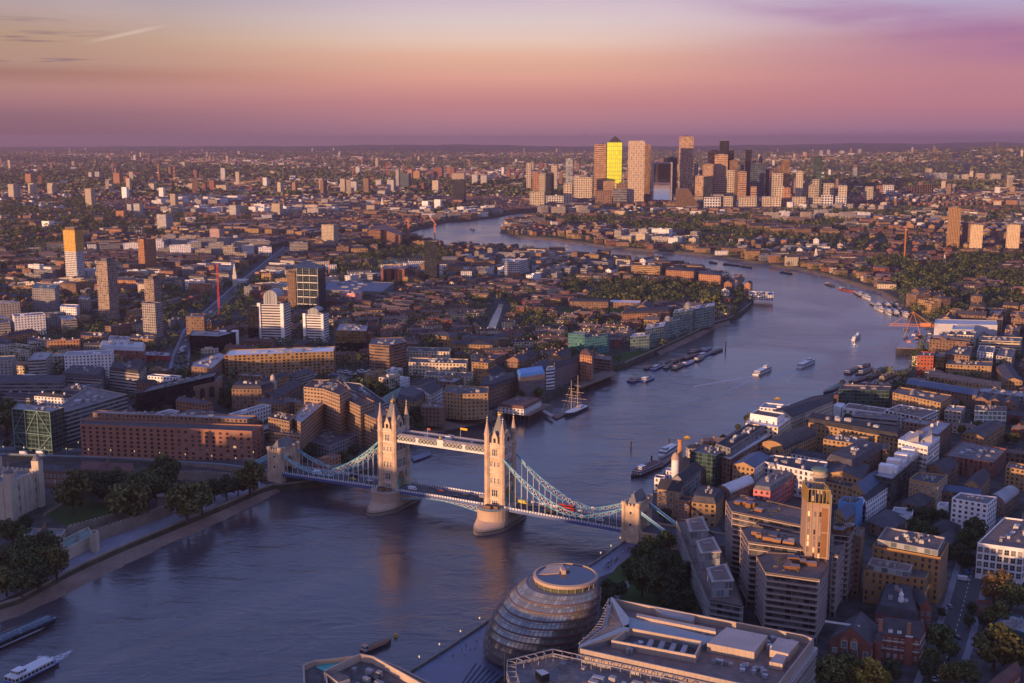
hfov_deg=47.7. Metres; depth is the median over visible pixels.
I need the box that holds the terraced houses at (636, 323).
[621,318,641,328]
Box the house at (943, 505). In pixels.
[937,502,948,518]
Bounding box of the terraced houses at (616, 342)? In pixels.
[610,336,622,347]
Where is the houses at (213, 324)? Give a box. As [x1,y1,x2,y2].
[207,318,225,330]
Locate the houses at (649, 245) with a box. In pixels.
[646,243,653,248]
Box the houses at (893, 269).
[889,267,898,272]
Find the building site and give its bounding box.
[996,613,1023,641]
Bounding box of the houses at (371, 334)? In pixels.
[369,331,373,340]
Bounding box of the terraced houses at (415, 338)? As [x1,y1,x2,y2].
[403,336,418,344]
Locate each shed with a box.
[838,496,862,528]
[934,319,996,338]
[939,332,947,337]
[952,325,974,331]
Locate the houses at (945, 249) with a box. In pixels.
[943,247,951,252]
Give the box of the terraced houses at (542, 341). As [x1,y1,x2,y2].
[537,339,548,349]
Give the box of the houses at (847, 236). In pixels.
[845,235,858,239]
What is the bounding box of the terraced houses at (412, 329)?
[407,326,424,331]
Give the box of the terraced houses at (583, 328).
[581,325,600,332]
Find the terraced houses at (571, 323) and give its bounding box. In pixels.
[565,319,574,328]
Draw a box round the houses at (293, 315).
[291,312,301,322]
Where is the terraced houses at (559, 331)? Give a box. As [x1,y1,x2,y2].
[543,328,564,335]
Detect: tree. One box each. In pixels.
[0,397,17,433]
[0,518,20,543]
[0,543,21,571]
[0,565,16,596]
[3,439,10,446]
[3,566,37,597]
[6,547,40,572]
[10,532,38,550]
[13,525,31,537]
[16,514,34,527]
[23,545,57,573]
[26,563,50,590]
[28,529,62,552]
[39,543,69,580]
[49,468,93,514]
[81,470,98,496]
[87,470,121,504]
[104,479,151,517]
[111,466,128,482]
[123,466,166,508]
[146,453,181,487]
[153,473,172,498]
[160,404,171,410]
[164,481,208,523]
[190,480,214,514]
[204,477,220,500]
[214,474,239,500]
[217,398,224,406]
[218,387,231,404]
[224,399,231,409]
[231,459,266,495]
[231,479,246,496]
[265,432,268,441]
[303,442,318,459]
[337,450,349,467]
[347,444,359,458]
[348,378,359,382]
[363,378,381,392]
[372,382,390,396]
[403,415,414,425]
[409,406,420,416]
[413,411,424,422]
[414,423,422,428]
[514,390,525,396]
[533,387,543,397]
[599,579,617,595]
[600,592,615,606]
[614,580,627,597]
[621,559,632,569]
[622,556,658,597]
[630,545,643,560]
[636,534,660,559]
[650,547,679,572]
[652,529,676,551]
[657,507,670,521]
[657,588,677,609]
[672,589,696,611]
[676,560,692,585]
[743,412,750,422]
[815,653,850,682]
[835,651,865,682]
[843,413,852,417]
[850,656,884,682]
[873,670,893,682]
[882,657,903,682]
[905,508,915,516]
[905,516,921,530]
[909,520,938,535]
[914,506,930,521]
[917,656,938,680]
[921,646,942,666]
[925,623,955,649]
[928,508,939,522]
[934,508,949,519]
[936,664,952,682]
[937,607,946,617]
[939,661,964,682]
[940,638,960,661]
[948,543,971,559]
[948,545,954,558]
[954,659,981,682]
[955,526,981,551]
[956,549,975,568]
[957,425,965,432]
[963,516,988,536]
[963,614,975,627]
[965,601,977,614]
[969,621,1022,671]
[973,420,982,425]
[977,611,990,627]
[979,568,1013,603]
[981,601,1012,622]
[996,580,1023,610]
[998,634,1023,666]
[1002,432,1010,443]
[1008,432,1020,445]
[1011,416,1018,422]
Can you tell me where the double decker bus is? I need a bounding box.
[558,503,574,511]
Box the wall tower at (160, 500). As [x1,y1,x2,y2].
[156,493,166,506]
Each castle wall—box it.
[43,503,63,516]
[67,513,125,535]
[93,504,172,540]
[171,470,233,480]
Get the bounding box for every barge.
[359,638,390,653]
[643,365,652,369]
[663,362,672,368]
[670,356,683,362]
[683,360,694,365]
[684,353,697,359]
[701,346,711,351]
[710,348,722,353]
[723,262,739,265]
[823,381,844,393]
[838,287,853,291]
[844,366,858,374]
[858,363,870,368]
[866,371,881,379]
[878,373,896,380]
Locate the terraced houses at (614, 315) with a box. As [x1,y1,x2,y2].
[609,311,621,318]
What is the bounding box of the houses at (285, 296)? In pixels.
[278,294,287,301]
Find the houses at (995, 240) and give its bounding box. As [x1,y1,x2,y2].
[990,239,1001,243]
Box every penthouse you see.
[93,410,256,423]
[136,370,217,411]
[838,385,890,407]
[867,557,912,577]
[877,527,944,555]
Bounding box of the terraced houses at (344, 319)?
[329,315,351,325]
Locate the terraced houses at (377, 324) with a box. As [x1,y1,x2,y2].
[366,323,381,331]
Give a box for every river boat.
[631,460,663,477]
[659,443,677,457]
[853,290,861,296]
[861,293,870,299]
[870,302,881,305]
[874,305,883,311]
[881,302,891,308]
[882,306,891,315]
[891,308,898,315]
[901,311,908,316]
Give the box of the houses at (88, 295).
[80,294,92,298]
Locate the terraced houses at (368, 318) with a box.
[355,316,378,320]
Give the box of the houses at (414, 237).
[409,235,421,240]
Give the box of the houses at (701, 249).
[694,247,710,252]
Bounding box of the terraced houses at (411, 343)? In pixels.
[407,340,417,347]
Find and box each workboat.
[627,377,641,382]
[639,371,654,381]
[649,363,664,370]
[658,359,670,364]
[671,362,683,370]
[687,348,701,353]
[694,356,703,361]
[696,351,711,356]
[849,375,866,382]
[855,363,872,375]
[872,367,889,373]
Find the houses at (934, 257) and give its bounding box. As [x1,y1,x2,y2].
[926,256,941,260]
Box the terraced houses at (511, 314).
[506,311,516,318]
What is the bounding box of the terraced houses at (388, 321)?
[381,319,395,323]
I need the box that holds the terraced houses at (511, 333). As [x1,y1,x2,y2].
[502,329,521,339]
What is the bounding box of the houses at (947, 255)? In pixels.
[937,253,949,259]
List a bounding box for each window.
[191,390,195,398]
[199,388,204,398]
[209,386,214,397]
[765,463,827,475]
[841,640,846,647]
[851,642,856,649]
[933,440,939,461]
[944,546,948,587]
[977,553,982,559]
[983,561,988,567]
[984,547,989,552]
[990,555,995,560]
[991,548,995,553]
[996,563,1001,568]
[997,549,1002,554]
[1003,557,1008,562]
[1004,550,1009,555]
[1009,565,1014,570]
[1010,558,1015,563]
[1016,566,1021,571]
[1017,551,1022,557]
[1017,559,1021,564]
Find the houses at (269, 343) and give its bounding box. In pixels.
[242,337,276,347]
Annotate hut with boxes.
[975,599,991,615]
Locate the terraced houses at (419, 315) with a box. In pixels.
[411,313,431,320]
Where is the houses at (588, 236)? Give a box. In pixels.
[585,234,592,239]
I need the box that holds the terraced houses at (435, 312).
[420,309,441,315]
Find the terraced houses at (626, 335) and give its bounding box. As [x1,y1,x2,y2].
[622,333,632,341]
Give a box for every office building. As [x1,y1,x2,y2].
[0,301,20,317]
[0,315,9,319]
[0,320,10,336]
[0,355,16,374]
[0,374,65,399]
[4,318,12,331]
[11,403,66,453]
[12,312,45,334]
[28,351,53,374]
[44,311,65,328]
[53,352,66,372]
[58,315,77,333]
[58,387,127,443]
[60,383,102,394]
[62,365,105,389]
[64,349,113,377]
[80,419,264,460]
[81,332,108,344]
[108,335,129,341]
[109,361,146,392]
[123,242,137,249]
[135,375,222,410]
[155,237,167,246]
[156,241,163,248]
[157,247,168,253]
[161,206,170,212]
[164,234,175,238]
[168,207,178,214]
[170,205,184,207]
[170,244,190,253]
[171,238,186,244]
[179,208,187,214]
[179,235,195,241]
[187,241,200,250]
[189,330,235,355]
[191,208,206,216]
[194,205,208,207]
[195,248,211,254]
[197,237,216,248]
[206,207,214,211]
[208,242,223,254]
[215,206,221,211]
[219,206,228,212]
[219,237,229,244]
[223,245,233,252]
[224,252,246,257]
[231,374,276,410]
[234,241,245,251]
[239,205,245,211]
[242,245,253,255]
[243,239,264,244]
[247,305,258,337]
[249,206,257,211]
[253,203,266,206]
[253,240,269,253]
[257,288,291,343]
[258,207,270,211]
[258,246,271,254]
[283,206,289,214]
[289,208,300,213]
[290,241,307,250]
[292,205,304,209]
[303,306,328,342]
[305,205,319,207]
[307,207,321,212]
[317,207,330,212]
[320,204,334,206]
[325,206,338,211]
[336,323,368,351]
[368,223,402,247]
[412,209,423,214]
[424,208,433,212]
[477,208,488,214]
[483,207,494,214]
[489,205,497,213]
[537,206,547,214]
[549,207,564,213]
[566,207,575,213]
[568,332,586,354]
[576,205,587,210]
[577,209,589,212]
[584,332,609,353]
[614,228,628,238]
[621,234,635,242]
[631,262,661,276]
[636,232,648,240]
[639,228,651,233]
[649,233,662,235]
[651,236,667,243]
[652,228,672,236]
[668,237,681,244]
[673,236,684,243]
[676,188,698,206]
[689,237,698,243]
[690,231,700,239]
[760,402,786,410]
[763,212,778,215]
[770,215,787,221]
[779,210,789,215]
[800,212,810,216]
[814,209,827,218]
[823,213,838,219]
[833,204,842,210]
[839,212,855,219]
[847,215,865,220]
[853,411,899,426]
[857,212,870,217]
[862,504,864,521]
[878,204,885,208]
[880,202,887,210]
[885,404,938,427]
[898,430,939,471]
[901,417,934,435]
[944,405,965,426]
[950,492,996,532]
[974,405,1006,422]
[975,517,1023,583]
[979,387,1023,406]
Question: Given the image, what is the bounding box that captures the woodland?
[0,146,1023,392]
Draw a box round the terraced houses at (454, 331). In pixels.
[449,329,470,332]
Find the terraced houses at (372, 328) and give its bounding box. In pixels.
[368,325,377,333]
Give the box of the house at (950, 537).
[938,531,959,556]
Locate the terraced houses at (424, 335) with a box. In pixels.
[415,331,435,341]
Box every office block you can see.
[303,653,429,682]
[506,649,709,682]
[576,597,817,682]
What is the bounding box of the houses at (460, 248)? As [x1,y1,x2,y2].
[457,245,467,250]
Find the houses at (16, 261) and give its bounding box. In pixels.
[11,260,22,265]
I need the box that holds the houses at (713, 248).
[709,246,721,250]
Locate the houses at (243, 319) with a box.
[226,316,247,325]
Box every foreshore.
[0,489,279,621]
[423,410,509,432]
[499,232,583,245]
[584,243,700,255]
[657,321,729,354]
[699,254,831,277]
[831,276,909,313]
[893,363,911,380]
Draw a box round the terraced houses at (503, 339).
[499,336,508,344]
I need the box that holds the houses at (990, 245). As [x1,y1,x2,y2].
[988,243,1003,248]
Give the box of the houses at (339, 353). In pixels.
[336,350,360,364]
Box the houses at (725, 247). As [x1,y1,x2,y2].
[722,246,732,249]
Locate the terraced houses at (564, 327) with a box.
[557,325,567,334]
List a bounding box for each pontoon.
[412,451,430,461]
[553,411,565,418]
[660,451,676,467]
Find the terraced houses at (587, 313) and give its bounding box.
[574,310,593,318]
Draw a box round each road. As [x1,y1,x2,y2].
[0,448,267,479]
[169,247,289,372]
[639,522,830,575]
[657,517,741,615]
[860,506,888,535]
[914,515,1006,682]
[953,639,978,651]
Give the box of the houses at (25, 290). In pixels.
[16,288,31,294]
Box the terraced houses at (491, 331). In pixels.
[476,327,498,334]
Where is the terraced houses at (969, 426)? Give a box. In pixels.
[952,421,976,433]
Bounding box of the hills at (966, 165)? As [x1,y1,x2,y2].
[744,148,1023,173]
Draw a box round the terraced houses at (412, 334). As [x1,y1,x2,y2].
[397,331,421,336]
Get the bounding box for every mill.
[654,474,664,492]
[666,467,670,478]
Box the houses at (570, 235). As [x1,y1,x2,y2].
[567,233,583,238]
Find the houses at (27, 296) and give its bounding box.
[21,294,32,299]
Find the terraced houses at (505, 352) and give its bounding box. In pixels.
[487,350,507,358]
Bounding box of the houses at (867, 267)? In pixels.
[859,264,870,270]
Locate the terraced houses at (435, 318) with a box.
[425,315,438,320]
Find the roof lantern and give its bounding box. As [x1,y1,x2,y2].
[685,302,691,307]
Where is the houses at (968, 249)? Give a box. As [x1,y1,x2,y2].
[960,248,977,253]
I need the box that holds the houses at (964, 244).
[959,242,968,247]
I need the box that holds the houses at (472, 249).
[464,247,475,251]
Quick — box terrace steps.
[462,663,503,682]
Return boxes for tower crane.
[216,263,219,314]
[903,224,912,256]
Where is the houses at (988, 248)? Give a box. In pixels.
[983,247,997,250]
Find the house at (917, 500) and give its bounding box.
[901,493,933,510]
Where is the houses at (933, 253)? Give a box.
[927,251,935,255]
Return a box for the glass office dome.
[483,563,600,667]
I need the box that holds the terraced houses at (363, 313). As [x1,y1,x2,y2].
[352,310,373,316]
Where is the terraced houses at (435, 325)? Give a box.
[423,322,441,328]
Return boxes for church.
[232,264,248,285]
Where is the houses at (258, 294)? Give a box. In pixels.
[250,290,267,298]
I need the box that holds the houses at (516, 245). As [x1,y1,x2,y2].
[507,243,518,248]
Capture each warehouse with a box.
[83,234,90,242]
[91,236,102,239]
[93,232,103,235]
[100,234,116,238]
[100,340,146,363]
[109,235,125,239]
[121,232,136,236]
[123,236,137,242]
[129,234,144,236]
[138,235,155,237]
[173,230,188,232]
[181,232,195,234]
[193,233,204,237]
[198,229,209,233]
[267,378,300,398]
[282,397,302,413]
[295,231,306,235]
[304,231,318,237]
[306,239,321,245]
[311,243,323,251]
[315,245,335,252]
[326,280,393,297]
[336,245,348,252]
[338,239,354,247]
[338,241,346,245]
[339,238,356,243]
[351,246,367,253]
[361,236,373,244]
[370,244,377,253]
[381,265,411,283]
[381,387,400,408]
[385,242,392,249]
[398,385,424,413]
[412,240,423,247]
[416,381,442,402]
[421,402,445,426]
[436,376,462,396]
[472,358,494,379]
[477,364,505,385]
[482,353,505,367]
[504,352,529,375]
[516,348,536,365]
[527,358,550,377]
[544,358,561,364]
[547,348,570,359]
[595,230,605,236]
[606,229,613,239]
[636,300,652,307]
[644,315,660,330]
[647,313,661,321]
[657,478,683,516]
[666,267,695,281]
[667,305,678,317]
[671,462,700,496]
[684,301,702,313]
[696,461,705,484]
[699,270,721,286]
[716,422,764,457]
[718,475,753,513]
[721,434,772,483]
[732,451,769,479]
[746,416,790,437]
[760,426,815,456]
[773,396,832,430]
[805,412,901,456]
[826,463,869,483]
[827,439,882,472]
[834,503,854,525]
[849,470,879,497]
[906,292,930,306]
[906,378,978,407]
[911,287,929,292]
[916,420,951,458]
[917,298,932,308]
[921,301,940,313]
[926,456,958,484]
[927,290,945,297]
[928,336,970,351]
[933,294,950,312]
[939,312,955,318]
[945,440,1006,479]
[949,297,961,307]
[950,308,963,314]
[956,309,986,319]
[961,420,1004,445]
[964,468,990,494]
[969,301,985,310]
[970,290,984,304]
[974,391,1018,410]
[986,307,993,316]
[986,316,1003,331]
[989,230,1002,237]
[989,310,1002,314]
[990,308,1006,322]
[991,485,1018,517]
[996,364,1021,390]
[997,232,1005,239]
[1003,300,1019,316]
[1004,329,1018,336]
[1005,325,1020,336]
[1010,311,1023,324]
[1011,315,1023,333]
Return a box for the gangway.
[541,409,553,416]
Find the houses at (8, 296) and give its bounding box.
[2,293,20,300]
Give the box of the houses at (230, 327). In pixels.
[213,324,239,332]
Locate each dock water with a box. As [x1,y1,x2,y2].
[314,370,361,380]
[378,258,414,262]
[488,304,503,327]
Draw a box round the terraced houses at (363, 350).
[359,347,368,358]
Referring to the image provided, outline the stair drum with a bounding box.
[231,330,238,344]
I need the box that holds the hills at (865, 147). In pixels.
[0,142,1023,153]
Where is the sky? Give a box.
[0,0,1023,145]
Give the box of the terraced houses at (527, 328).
[512,324,531,333]
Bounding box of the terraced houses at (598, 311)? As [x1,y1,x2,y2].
[590,309,605,315]
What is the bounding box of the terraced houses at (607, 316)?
[597,312,609,320]
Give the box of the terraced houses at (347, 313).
[336,311,359,316]
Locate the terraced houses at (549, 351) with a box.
[540,348,568,357]
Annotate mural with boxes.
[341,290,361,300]
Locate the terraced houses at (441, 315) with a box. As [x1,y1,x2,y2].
[436,313,450,321]
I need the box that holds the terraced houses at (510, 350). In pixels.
[484,346,514,356]
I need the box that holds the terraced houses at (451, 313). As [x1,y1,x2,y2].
[445,311,456,319]
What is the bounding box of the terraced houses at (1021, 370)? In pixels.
[1018,366,1023,375]
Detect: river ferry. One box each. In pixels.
[3,657,58,682]
[752,365,771,375]
[796,357,814,368]
[852,332,860,340]
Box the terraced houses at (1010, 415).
[1006,409,1023,423]
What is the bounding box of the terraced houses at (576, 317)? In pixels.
[569,314,578,323]
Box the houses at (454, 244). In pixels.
[449,242,458,247]
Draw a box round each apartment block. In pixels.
[0,337,11,344]
[0,344,9,355]
[2,328,38,344]
[2,390,34,402]
[7,271,21,277]
[8,343,35,354]
[8,349,30,360]
[13,285,32,291]
[18,281,39,285]
[22,268,33,277]
[24,272,44,281]
[27,336,51,349]
[28,264,43,268]
[32,283,59,311]
[33,269,56,278]
[34,391,71,406]
[40,279,55,283]
[43,265,57,268]
[47,338,81,352]
[51,266,65,277]
[59,277,84,280]
[60,281,80,294]
[60,304,79,316]
[74,276,93,278]
[74,280,95,288]
[75,315,91,325]
[78,296,91,312]
[80,288,94,293]
[83,341,100,350]
[85,278,96,283]
[87,268,95,276]
[92,309,98,316]
[94,284,97,295]
[105,322,131,336]
[114,354,123,361]
[117,268,127,272]
[117,278,139,288]
[119,285,137,293]
[120,271,142,276]
[124,315,139,322]
[126,308,142,316]
[127,269,147,274]
[130,334,156,348]
[131,274,147,278]
[131,318,143,334]
[131,358,142,361]
[136,377,157,392]
[137,281,143,292]
[145,267,166,273]
[148,374,180,382]
[149,367,170,374]
[151,273,165,279]
[159,269,175,275]
[160,409,178,412]
[161,283,172,290]
[163,280,182,287]
[166,276,185,284]
[168,317,183,327]
[176,270,181,275]
[176,395,212,412]
[182,266,197,276]
[183,264,204,269]
[184,409,219,413]
[185,279,204,289]
[186,313,206,339]
[189,274,207,280]
[189,282,211,294]
[191,352,224,377]
[197,269,209,275]
[200,352,226,357]
[201,347,218,353]
[204,265,217,271]
[205,281,214,288]
[208,277,223,285]
[209,271,221,276]
[216,272,232,283]
[224,346,335,377]
[229,404,270,424]
[237,373,264,381]
[244,285,258,296]
[248,283,270,289]
[254,371,288,387]
[255,271,268,277]
[255,282,278,288]
[255,395,288,414]
[261,269,282,276]
[261,272,273,282]
[263,423,268,439]
[266,264,288,273]
[266,282,287,286]
[272,286,287,293]
[275,277,287,282]
[289,367,313,388]
[295,401,303,411]
[312,454,340,470]
[325,275,337,282]
[326,273,344,276]
[338,275,344,280]
[345,274,358,280]
[347,269,369,274]
[354,272,376,281]
[364,369,385,381]
[369,337,406,369]
[370,270,380,276]
[379,374,399,391]
[381,264,400,267]
[386,367,402,375]
[400,376,409,387]
[403,274,416,284]
[414,376,437,385]
[415,269,423,278]
[435,332,456,347]
[444,385,488,419]
[445,272,455,277]
[446,264,462,274]
[452,340,493,355]
[460,269,471,278]
[462,335,498,347]
[474,266,484,276]
[478,269,486,274]
[479,372,515,405]
[485,268,493,274]
[498,265,504,274]
[505,259,527,277]
[508,272,520,277]
[517,366,544,397]
[526,272,540,280]
[536,268,549,277]
[546,265,554,277]
[546,366,554,389]
[551,271,562,279]
[554,354,579,387]
[565,266,576,276]
[580,266,593,273]
[580,348,593,380]
[594,354,611,370]
[606,266,617,272]
[630,332,650,350]
[645,322,665,346]
[663,317,679,339]
[673,307,694,334]
[676,495,692,519]
[676,519,742,622]
[686,264,704,267]
[687,267,708,277]
[690,445,724,486]
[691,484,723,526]
[694,303,714,329]
[721,287,730,295]
[724,278,734,291]
[724,494,800,577]
[732,277,739,284]
[733,274,741,284]
[738,525,802,606]
[744,280,752,294]
[753,469,794,503]
[754,455,827,497]
[754,552,828,643]
[823,434,869,454]
[826,479,853,504]
[828,522,856,600]
[829,542,844,618]
[834,389,891,404]
[851,526,864,596]
[862,565,929,603]
[872,540,948,603]
[873,446,919,505]
[876,442,889,462]
[892,387,951,420]
[908,472,947,507]
[912,355,916,366]
[916,351,934,375]
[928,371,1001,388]
[933,352,945,371]
[943,345,972,370]
[946,360,992,378]
[947,331,976,349]
[977,345,994,361]
[978,336,1022,354]
[996,347,1015,365]
[1004,462,1023,490]
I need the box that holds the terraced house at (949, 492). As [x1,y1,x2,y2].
[941,484,982,504]
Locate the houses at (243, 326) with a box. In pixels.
[239,323,247,333]
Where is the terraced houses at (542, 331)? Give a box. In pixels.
[527,330,547,338]
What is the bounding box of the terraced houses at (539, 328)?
[535,325,550,330]
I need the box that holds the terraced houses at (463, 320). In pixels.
[460,317,469,324]
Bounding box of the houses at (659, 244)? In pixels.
[656,243,669,246]
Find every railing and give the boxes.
[0,447,265,461]
[0,453,267,470]
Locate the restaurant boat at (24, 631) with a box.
[0,614,56,649]
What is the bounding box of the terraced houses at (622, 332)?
[615,328,638,337]
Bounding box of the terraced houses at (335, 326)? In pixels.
[334,322,358,332]
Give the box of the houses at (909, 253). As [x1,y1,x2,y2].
[902,252,920,257]
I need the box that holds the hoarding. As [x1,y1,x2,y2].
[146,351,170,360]
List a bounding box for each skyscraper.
[566,157,572,194]
[594,143,606,195]
[607,136,622,187]
[627,141,644,204]
[644,144,650,198]
[651,162,672,200]
[663,157,677,193]
[678,136,693,193]
[693,163,697,193]
[702,163,713,193]
[708,150,721,192]
[714,154,727,194]
[719,140,728,163]
[727,169,734,199]
[728,149,733,169]
[729,159,737,194]
[737,170,746,199]
[745,149,751,188]
[746,175,748,194]
[749,163,764,195]
[765,170,768,195]
[769,177,771,195]
[777,165,781,172]
[781,159,789,186]
[791,178,794,192]
[795,170,802,196]
[804,176,808,196]
[813,155,821,196]
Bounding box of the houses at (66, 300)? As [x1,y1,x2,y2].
[61,296,77,303]
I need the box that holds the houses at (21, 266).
[16,264,27,269]
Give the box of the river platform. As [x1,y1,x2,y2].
[896,327,939,354]
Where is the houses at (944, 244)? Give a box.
[931,242,945,246]
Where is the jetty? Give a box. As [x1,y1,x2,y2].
[569,370,617,393]
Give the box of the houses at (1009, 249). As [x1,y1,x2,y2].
[1003,248,1022,250]
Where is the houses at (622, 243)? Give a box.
[616,240,629,245]
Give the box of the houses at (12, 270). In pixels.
[6,268,21,272]
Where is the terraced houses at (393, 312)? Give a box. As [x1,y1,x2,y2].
[389,310,399,315]
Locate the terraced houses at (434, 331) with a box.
[428,328,444,332]
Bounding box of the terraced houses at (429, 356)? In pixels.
[414,355,434,357]
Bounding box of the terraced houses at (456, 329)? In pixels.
[442,327,464,331]
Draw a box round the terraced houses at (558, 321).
[555,317,575,324]
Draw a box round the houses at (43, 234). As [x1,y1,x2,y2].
[38,231,47,237]
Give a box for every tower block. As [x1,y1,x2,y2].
[8,184,17,196]
[25,174,34,183]
[28,183,37,193]
[42,220,54,228]
[47,183,56,193]
[63,226,85,276]
[85,188,95,205]
[95,172,101,177]
[96,257,119,322]
[105,181,110,188]
[108,184,113,191]
[113,173,122,183]
[116,210,127,218]
[121,187,128,197]
[127,204,133,210]
[133,203,142,216]
[138,238,156,266]
[142,301,163,338]
[144,276,162,309]
[149,183,156,189]
[157,214,172,230]
[159,187,165,196]
[170,194,178,204]
[202,183,206,188]
[209,180,215,189]
[210,227,223,241]
[216,185,228,189]
[229,205,238,218]
[229,234,240,243]
[272,203,282,214]
[287,272,296,308]
[296,260,325,311]
[321,199,329,202]
[321,224,337,243]
[340,179,345,191]
[351,181,358,190]
[355,166,360,174]
[366,205,376,209]
[376,180,382,184]
[378,190,386,193]
[387,180,395,191]
[395,170,399,186]
[400,173,411,186]
[413,171,421,178]
[422,201,428,205]
[424,241,439,279]
[432,180,439,190]
[433,167,443,178]
[434,199,441,208]
[449,167,454,178]
[452,173,465,179]
[452,179,465,201]
[472,175,478,182]
[481,175,487,182]
[506,171,510,177]
[526,162,531,188]
[530,191,544,205]
[533,172,538,190]
[539,174,545,191]
[546,172,553,191]
[546,195,562,203]
[551,164,557,188]
[563,183,571,202]
[574,176,592,199]
[595,190,611,204]
[603,181,614,199]
[613,188,626,202]
[616,183,626,187]
[695,175,703,196]
[703,176,710,199]
[704,197,720,206]
[723,196,732,207]
[738,196,756,206]
[750,186,756,195]
[762,196,771,206]
[771,172,782,196]
[771,197,780,206]
[776,186,783,205]
[783,187,789,205]
[792,197,805,207]
[808,185,816,205]
[812,178,818,196]
[813,197,821,206]
[821,195,832,206]
[823,183,833,198]
[835,196,845,207]
[838,185,846,199]
[853,167,856,175]
[865,186,872,201]
[876,185,881,198]
[882,185,893,193]
[905,186,916,193]
[916,185,921,192]
[922,184,933,194]
[925,168,931,178]
[931,173,946,180]
[946,206,961,248]
[947,175,958,178]
[961,174,968,179]
[961,223,970,241]
[969,222,982,250]
[975,173,984,178]
[990,174,1000,178]
[1004,175,1013,178]
[1005,222,1019,248]
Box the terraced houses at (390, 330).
[380,326,400,335]
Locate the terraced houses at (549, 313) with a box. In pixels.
[547,310,557,319]
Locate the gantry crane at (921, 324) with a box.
[889,312,935,335]
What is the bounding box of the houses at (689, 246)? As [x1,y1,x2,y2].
[685,244,698,249]
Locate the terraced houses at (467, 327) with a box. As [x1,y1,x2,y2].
[453,323,471,331]
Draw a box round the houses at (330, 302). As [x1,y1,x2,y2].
[326,297,339,306]
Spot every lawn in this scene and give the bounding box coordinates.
[46,501,116,525]
[558,307,623,313]
[608,553,699,611]
[613,347,655,361]
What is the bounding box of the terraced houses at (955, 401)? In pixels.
[951,397,959,405]
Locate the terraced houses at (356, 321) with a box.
[352,319,377,324]
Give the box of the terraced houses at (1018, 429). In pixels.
[1011,423,1023,438]
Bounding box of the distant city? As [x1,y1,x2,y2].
[0,142,1023,316]
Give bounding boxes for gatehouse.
[24,522,65,543]
[60,527,90,558]
[90,530,99,552]
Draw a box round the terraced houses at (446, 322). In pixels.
[441,317,451,326]
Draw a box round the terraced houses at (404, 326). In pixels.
[389,321,406,330]
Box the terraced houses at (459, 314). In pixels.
[457,310,478,318]
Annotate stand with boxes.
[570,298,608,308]
[610,299,640,308]
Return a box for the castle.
[0,453,45,520]
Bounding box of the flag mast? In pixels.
[504,650,504,681]
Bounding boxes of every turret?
[671,452,679,477]
[811,466,827,494]
[872,633,882,662]
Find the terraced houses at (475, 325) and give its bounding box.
[472,322,479,331]
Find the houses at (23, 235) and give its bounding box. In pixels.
[18,234,31,239]
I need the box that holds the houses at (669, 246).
[662,244,673,249]
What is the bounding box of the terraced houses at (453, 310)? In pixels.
[446,308,460,311]
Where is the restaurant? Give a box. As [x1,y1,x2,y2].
[498,396,541,414]
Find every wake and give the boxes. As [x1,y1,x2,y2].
[37,649,73,661]
[695,376,751,386]
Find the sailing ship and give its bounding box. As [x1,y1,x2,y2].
[562,380,588,416]
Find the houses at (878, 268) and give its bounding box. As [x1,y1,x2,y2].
[873,265,888,273]
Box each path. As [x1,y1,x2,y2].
[0,481,265,600]
[413,542,635,682]
[614,581,628,598]
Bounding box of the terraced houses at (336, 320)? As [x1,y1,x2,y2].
[333,317,340,326]
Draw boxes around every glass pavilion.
[686,516,709,545]
[696,537,720,567]
[706,563,733,597]
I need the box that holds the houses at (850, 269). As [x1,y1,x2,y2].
[846,267,854,272]
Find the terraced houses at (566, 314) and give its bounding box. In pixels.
[561,312,575,317]
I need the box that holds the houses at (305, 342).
[293,338,312,347]
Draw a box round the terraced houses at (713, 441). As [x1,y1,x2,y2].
[701,436,724,445]
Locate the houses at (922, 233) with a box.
[918,232,929,235]
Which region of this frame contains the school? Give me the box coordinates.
[622,307,670,324]
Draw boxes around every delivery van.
[36,450,43,453]
[408,485,416,489]
[518,499,527,503]
[545,508,554,512]
[958,575,968,580]
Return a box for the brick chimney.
[677,439,682,471]
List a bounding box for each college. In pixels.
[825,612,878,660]
[874,584,918,625]
[878,616,926,664]
[913,587,931,627]
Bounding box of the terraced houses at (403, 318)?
[383,315,407,322]
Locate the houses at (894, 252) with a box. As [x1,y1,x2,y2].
[888,251,898,257]
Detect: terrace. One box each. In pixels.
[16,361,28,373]
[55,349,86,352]
[407,347,450,361]
[409,357,467,375]
[425,371,472,385]
[858,483,887,520]
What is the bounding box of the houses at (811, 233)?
[809,232,817,236]
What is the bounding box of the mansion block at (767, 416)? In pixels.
[750,409,784,424]
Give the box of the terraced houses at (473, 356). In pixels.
[470,352,483,361]
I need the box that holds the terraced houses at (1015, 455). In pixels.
[1005,447,1023,462]
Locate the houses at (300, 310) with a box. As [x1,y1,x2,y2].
[291,308,308,316]
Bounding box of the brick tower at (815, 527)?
[800,480,831,613]
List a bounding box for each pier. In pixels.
[493,403,551,417]
[749,291,772,300]
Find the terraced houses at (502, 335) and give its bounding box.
[493,332,508,337]
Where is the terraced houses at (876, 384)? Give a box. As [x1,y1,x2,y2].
[861,382,892,388]
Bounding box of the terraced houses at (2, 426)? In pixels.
[0,424,12,429]
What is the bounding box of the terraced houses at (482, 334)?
[466,332,486,335]
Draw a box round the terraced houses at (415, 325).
[411,322,434,327]
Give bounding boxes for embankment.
[0,468,367,604]
[409,540,625,672]
[624,302,751,362]
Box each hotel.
[268,412,295,445]
[272,428,301,462]
[293,401,323,457]
[304,380,350,434]
[309,429,356,455]
[344,382,386,408]
[346,390,374,447]
[359,393,387,451]
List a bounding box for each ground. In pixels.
[0,146,1023,609]
[412,209,1023,682]
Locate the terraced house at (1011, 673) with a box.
[988,661,1021,682]

